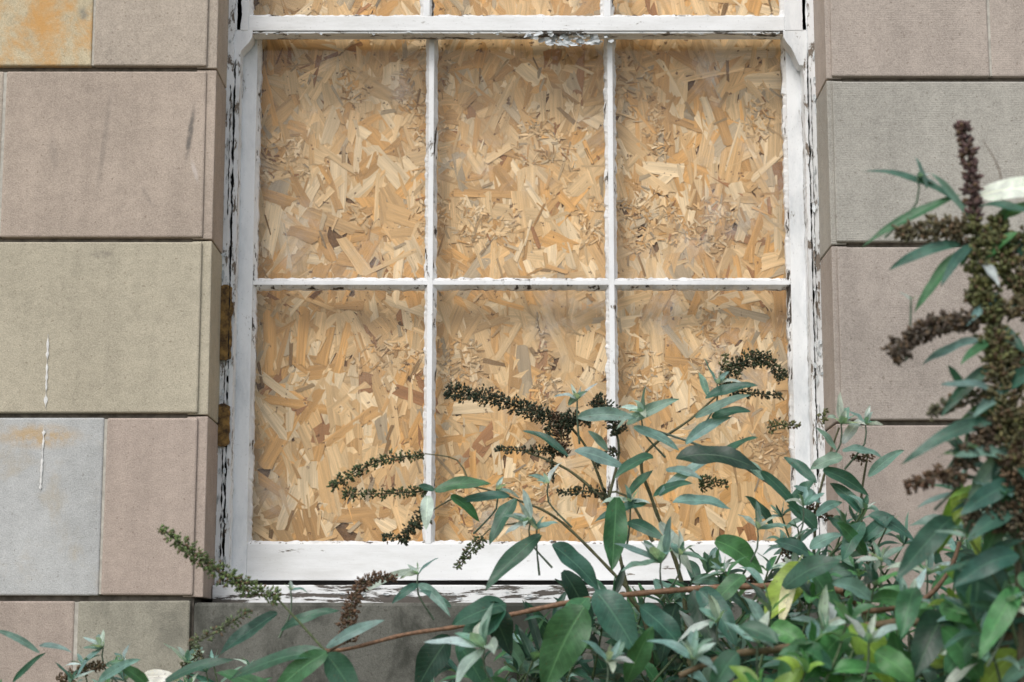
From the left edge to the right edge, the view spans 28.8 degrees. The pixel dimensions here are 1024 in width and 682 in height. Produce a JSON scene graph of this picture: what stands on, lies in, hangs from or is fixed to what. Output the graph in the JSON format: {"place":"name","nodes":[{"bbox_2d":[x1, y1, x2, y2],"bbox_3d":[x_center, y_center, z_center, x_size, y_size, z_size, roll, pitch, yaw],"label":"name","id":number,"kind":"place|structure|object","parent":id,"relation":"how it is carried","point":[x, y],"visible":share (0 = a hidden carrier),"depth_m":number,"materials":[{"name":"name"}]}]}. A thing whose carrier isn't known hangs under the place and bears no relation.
{"place":"outdoors","nodes":[
{"label":"outdoors","id":0,"kind":"place"},
{"bbox_2d":[234,30,254,64],"bbox_3d":[-0.541,-0.579,3.982,0.049,0.077,0.041,0,-10,0],"label":"horn","id":1,"kind":"object","parent":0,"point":[247,41],"visible":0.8,"depth_m":3.97,"materials":[{"name":"white wood"}]},
{"label":"ground","id":2,"kind":"structure","parent":0,"visible":0},
{"bbox_2d":[0,524,397,681],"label":"buddleja bush","id":3,"kind":"object","parent":2,"relation":"on","point":[135,674],"visible":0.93,"depth_m":3.00,"materials":[{"name":"green plant"}]},
{"bbox_2d":[0,0,1023,681],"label":"ashlar blocks","id":4,"kind":"structure","parent":2,"relation":"on","point":[104,156],"depth_m":3.73,"materials":[{"name":"stone"}]},
{"bbox_2d":[39,430,45,490],"bbox_3d":[-0.866,0.218,3.672,0.009,0.117,0.001,0,-10,0],"label":"paint drip","id":5,"kind":"object","parent":4,"relation":"attached to","point":[41,468],"visible":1,"depth_m":3.67},
{"bbox_2d":[44,339,48,406],"bbox_3d":[-0.864,0.057,3.699,0.008,0.142,0.001,0,-10,0],"label":"paint drip","id":6,"kind":"object","parent":4,"relation":"attached to","point":[46,377],"visible":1,"depth_m":3.70},
{"bbox_2d":[0,0,1023,679],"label":"joint","id":7,"kind":"object","parent":2,"relation":"on","point":[192,599],"visible":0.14,"depth_m":3.75,"materials":[{"name":"concrete"}]},
{"bbox_2d":[183,0,851,600],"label":"stone wall","id":8,"kind":"structure","parent":7,"relation":"on","point":[209,370],"depth_m":3.78,"materials":[{"name":"grey stone"}]},
{"bbox_2d":[215,454,217,554],"bbox_3d":[-0.569,0.339,3.794,0.014,0.261,0.004,0,-10,0],"label":"old mastic","id":9,"kind":"object","parent":8,"relation":"attached to","point":[215,540],"visible":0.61,"depth_m":3.79,"materials":[{"name":"white paint"}]},
{"bbox_2d":[216,403,229,446],"bbox_3d":[-0.556,0.162,3.824,0.029,0.083,0.010,0,-10,0],"label":"rotten filler","id":10,"kind":"object","parent":8,"relation":"attached to","point":[223,423],"visible":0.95,"depth_m":3.82,"materials":[{"name":"brown wood"}]},
{"bbox_2d":[215,0,235,584],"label":"lining","id":11,"kind":"object","parent":8,"relation":"attached to","point":[231,82],"visible":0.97,"depth_m":3.89,"materials":[{"name":"white paint"}]},
{"bbox_2d":[219,368,225,584],"bbox_3d":[-0.555,0.257,3.811,0.006,0.426,0.001,0,-10,0],"label":"open crack","id":12,"kind":"object","parent":11,"relation":"attached to","point":[221,500],"visible":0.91,"depth_m":3.80,"materials":[{"name":"black"}]},
{"bbox_2d":[227,85,231,214],"bbox_3d":[-0.556,-0.376,3.917,0.004,0.265,0.001,0,-10,0],"label":"open crack","id":13,"kind":"object","parent":11,"relation":"attached to","point":[229,148],"visible":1,"depth_m":3.92,"materials":[{"name":"black"}]},
{"bbox_2d":[219,285,233,360],"bbox_3d":[-0.556,-0.035,3.857,0.033,0.149,0.010,0,-10,0],"label":"rotten filler","id":14,"kind":"object","parent":8,"relation":"attached to","point":[225,319],"visible":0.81,"depth_m":3.85,"materials":[{"name":"brown wood"}]},
{"bbox_2d":[228,286,230,358],"bbox_3d":[-0.547,-0.031,3.851,0.004,0.159,0.001,0,-10,0],"label":"open crack","id":15,"kind":"object","parent":14,"relation":"attached to","point":[229,325],"visible":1,"depth_m":3.85,"materials":[{"name":"black"}]},
{"bbox_2d":[224,66,228,195],"bbox_3d":[-0.566,-0.415,3.922,0.014,0.265,0.004,0,-10,0],"label":"old mastic","id":16,"kind":"object","parent":8,"relation":"attached to","point":[225,167],"visible":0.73,"depth_m":3.92,"materials":[{"name":"white paint"}]},
{"bbox_2d":[212,585,803,602],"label":"timber sill","id":17,"kind":"structure","parent":8,"relation":"on","point":[449,593],"depth_m":3.74,"materials":[{"name":"white paint"}]},
{"bbox_2d":[222,53,819,584],"bbox_3d":[0.018,-0.569,4.034,1.167,2.168,0.150,0,-10,0],"label":"frame box","id":18,"kind":"object","parent":8,"relation":"in","point":[462,581],"visible":0.09,"depth_m":3.84,"materials":[{"name":"white wood"}]},
{"bbox_2d":[224,3,243,584],"bbox_3d":[-0.544,-0.589,3.987,0.011,2.165,0.050,0,-10,0],"label":"bead","id":19,"kind":"object","parent":18,"relation":"attached to","point":[230,454],"visible":0.95,"depth_m":3.89,"materials":[{"name":"white paint"}]},
{"bbox_2d":[215,31,823,599],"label":"paint flakes","id":20,"kind":"object","parent":18,"relation":"on","point":[561,39],"visible":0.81,"depth_m":3.96,"materials":[{"name":"white paint"}]},
{"bbox_2d":[234,0,806,30],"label":"sash","id":21,"kind":"object","parent":18,"relation":"in","point":[792,18],"visible":0.83,"depth_m":3.97,"materials":[{"name":"white paint"}]},
{"bbox_2d":[249,0,783,15],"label":"sash putty","id":22,"kind":"object","parent":21,"relation":"attached to","point":[432,7],"visible":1,"depth_m":3.98,"materials":[{"name":"white paint"}]},
{"bbox_2d":[253,31,782,38],"bbox_3d":[0.012,-0.612,3.989,1.059,0.004,0.039,0,-10,0],"label":"meeting rail underside","id":23,"kind":"object","parent":21,"relation":"attached to","point":[508,35],"visible":1,"depth_m":3.98,"materials":[{"name":"white paint"}]},
{"bbox_2d":[781,30,807,70],"bbox_3d":[0.565,-0.580,3.982,0.049,0.074,0.041,0,-10,0],"label":"horn","id":24,"kind":"object","parent":21,"relation":"attached to","point":[792,43],"visible":0.85,"depth_m":3.96,"materials":[{"name":"white wood"}]},
{"bbox_2d":[252,0,790,541],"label":"oriented strand board","id":25,"kind":"object","parent":18,"relation":"attached to","point":[522,190],"visible":0.81,"depth_m":4.01,"materials":[{"name":"beige wood"}]},
{"bbox_2d":[232,39,811,580],"bbox_3d":[0.021,-0.091,3.945,1.127,1.125,0.042,0,-10,0],"label":"sash","id":26,"kind":"object","parent":18,"relation":"in","point":[304,561],"visible":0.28,"depth_m":3.89,"materials":[{"name":"white paint"}]},
{"bbox_2d":[247,39,796,543],"bbox_3d":[0.019,-0.124,3.946,1.062,1.050,0.028,0,-10,0],"label":"sash putty","id":27,"kind":"object","parent":26,"relation":"attached to","point":[521,287],"visible":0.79,"depth_m":3.94,"materials":[{"name":"white paint"}]},
{"bbox_2d":[800,1,818,551],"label":"bead","id":28,"kind":"object","parent":18,"relation":"attached to","point":[808,281],"visible":0.83,"depth_m":3.90,"materials":[{"name":"white paint"}]},
{"bbox_2d":[805,0,827,555],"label":"lining","id":29,"kind":"object","parent":18,"relation":"attached to","point":[816,279],"visible":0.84,"depth_m":3.89,"materials":[{"name":"white paint"}]},
{"bbox_2d":[810,78,817,338],"bbox_3d":[0.591,-0.262,3.898,0.004,0.524,0.001,0,-10,0],"label":"open crack","id":30,"kind":"object","parent":29,"relation":"attached to","point":[813,212],"visible":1,"depth_m":3.89,"materials":[{"name":"black"}]},
{"bbox_2d":[192,603,863,681],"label":"stone sill","id":31,"kind":"structure","parent":7,"relation":"on","point":[393,660],"depth_m":3.62,"materials":[{"name":"grey stone"}]},
{"bbox_2d":[77,347,1023,681],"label":"buddleja bush","id":32,"kind":"object","parent":2,"relation":"on","point":[673,639],"visible":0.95,"depth_m":3.09,"materials":[{"name":"green plant"}]},
{"bbox_2d":[861,119,1023,681],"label":"buddleja bush","id":33,"kind":"object","parent":2,"relation":"on","point":[994,417],"visible":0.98,"depth_m":2.43,"materials":[{"name":"green plant"}]}
]}

